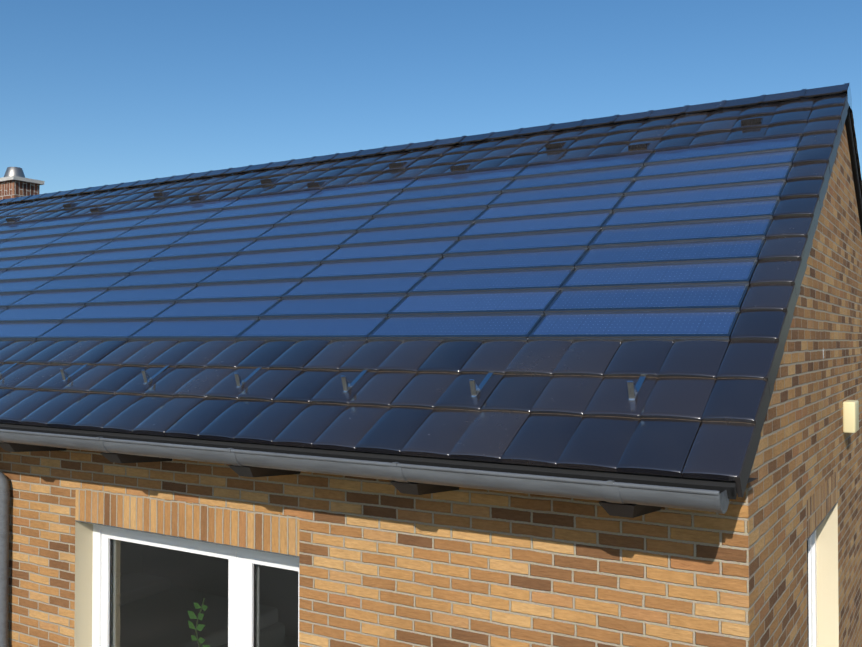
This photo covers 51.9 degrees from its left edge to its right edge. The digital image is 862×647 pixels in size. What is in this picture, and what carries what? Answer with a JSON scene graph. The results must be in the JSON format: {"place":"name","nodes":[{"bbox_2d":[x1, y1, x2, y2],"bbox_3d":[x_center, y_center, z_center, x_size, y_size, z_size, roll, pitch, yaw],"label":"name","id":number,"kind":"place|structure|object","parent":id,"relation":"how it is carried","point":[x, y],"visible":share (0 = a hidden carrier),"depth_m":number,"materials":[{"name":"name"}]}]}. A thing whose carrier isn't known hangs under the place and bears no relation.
{"place":"outdoors","nodes":[
{"label":"outdoors","id":0,"kind":"place"},
{"bbox_2d":[4,167,24,177],"bbox_3d":[-6.402,-2.294,13.607,0.330,0.195,0.330,-1,-1,31],"label":"chimney cowl","id":1,"kind":"object","parent":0,"point":[15,171],"visible":0.69,"depth_m":13.50,"materials":[{"name":"silver metal"}]},
{"bbox_2d":[0,176,44,184],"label":"chimney cap","id":2,"kind":"object","parent":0,"point":[16,178],"visible":0.46,"depth_m":13.35,"materials":[{"name":"grey concrete"}]},
{"bbox_2d":[0,362,646,400],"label":"roof hooks","id":3,"kind":"object","parent":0,"point":[633,390],"visible":0.98,"depth_m":4.76,"materials":[{"name":"grey metal"}]},
{"bbox_2d":[0,429,728,513],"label":"gutter","id":4,"kind":"object","parent":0,"point":[610,491],"visible":0.88,"depth_m":4.00,"materials":[{"name":"black metal"}]},
{"bbox_2d":[6,118,763,220],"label":"roof vents","id":5,"kind":"object","parent":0,"point":[746,121],"visible":1,"depth_m":8.14,"materials":[{"name":"black plastic"}]},
{"bbox_2d":[0,136,801,340],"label":"solar panels","id":6,"kind":"object","parent":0,"point":[674,244],"visible":0.96,"depth_m":6.18,"materials":[{"name":"blue glass"}]},
{"bbox_2d":[0,91,848,497],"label":"roof tiles","id":7,"kind":"object","parent":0,"point":[696,409],"visible":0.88,"depth_m":4.83,"materials":[{"name":"black tile"}]},
{"bbox_2d":[0,82,851,203],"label":"roof ridge tiles","id":8,"kind":"object","parent":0,"point":[820,91],"visible":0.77,"depth_m":8.15,"materials":[{"name":"black tile"}]},
{"bbox_2d":[0,0,861,193],"label":"sky","id":9,"kind":"structure","parent":0,"point":[93,93],"materials":[{"name":"blue"}]},
{"bbox_2d":[133,104,861,197],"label":"roof tiles","id":10,"kind":"object","parent":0,"point":[855,144],"visible":0.12,"depth_m":7.16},
{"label":"paving","id":11,"kind":"structure","parent":0,"visible":0},
{"bbox_2d":[0,471,11,646],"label":"downpipe","id":12,"kind":"object","parent":11,"relation":"on","point":[5,532],"visible":0.94,"depth_m":6.23,"materials":[{"name":"grey metal"}]},
{"bbox_2d":[116,540,297,646],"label":"window glass","id":13,"kind":"object","parent":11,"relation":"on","point":[282,579],"depth_m":10.65,"materials":[{"name":"grey glass"}]},
{"bbox_2d":[188,598,209,646],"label":"plant","id":14,"kind":"object","parent":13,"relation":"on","point":[203,607],"depth_m":5.96,"materials":[{"name":"green plant"}]},
{"bbox_2d":[116,572,284,646],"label":"bed","id":15,"kind":"object","parent":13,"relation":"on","point":[262,622],"depth_m":9.16,"materials":[{"name":"grey fabric"}]},
{"label":"ground","id":16,"kind":"structure","parent":0,"visible":0},
{"bbox_2d":[0,447,748,646],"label":"front wall","id":17,"kind":"structure","parent":16,"relation":"on","point":[384,563],"depth_m":4.56,"materials":[{"name":"brick"}]},
{"bbox_2d":[74,520,298,646],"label":"front window","id":18,"kind":"structure","parent":17,"relation":"attached to","point":[95,585],"depth_m":5.76,"materials":[{"name":"beige paint"}]},
{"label":"back wall and far gable","id":19,"kind":"object","parent":16,"relation":"on","visible":0},
{"bbox_2d":[0,108,861,499],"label":"roof deck","id":20,"kind":"structure","parent":19,"relation":"attached to","point":[630,478],"depth_m":4.21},
{"bbox_2d":[0,180,39,199],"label":"chimney stack","id":21,"kind":"object","parent":20,"relation":"on","point":[12,189],"visible":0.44,"depth_m":13.38,"materials":[{"name":"brown brick"}]},
{"bbox_2d":[0,442,660,517],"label":"rafter tails","id":22,"kind":"object","parent":20,"relation":"attached to","point":[625,510],"visible":0.56,"depth_m":4.61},
{"bbox_2d":[3,423,757,483],"bbox_3d":[-4.441,0.683,6.980,13.339,0.052,0.386,-1,-1,31],"label":"eave closure","id":23,"kind":"object","parent":20,"relation":"attached to","point":[750,480],"visible":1,"depth_m":4.07,"materials":[{"name":"black metal"}]},
{"bbox_2d":[748,123,861,646],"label":"gable wall","id":24,"kind":"structure","parent":19,"relation":"attached to","point":[806,470],"depth_m":5.37,"materials":[{"name":"brick"}]},
{"bbox_2d":[807,501,838,646],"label":"gable window","id":25,"kind":"structure","parent":24,"relation":"attached to","point":[822,591],"depth_m":6.24,"materials":[{"name":"beige paint"}]},
{"bbox_2d":[843,400,858,432],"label":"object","id":26,"kind":"structure","parent":24,"relation":"attached to","point":[850,416],"depth_m":6.51,"materials":[{"name":"beige plastic"}]}
]}

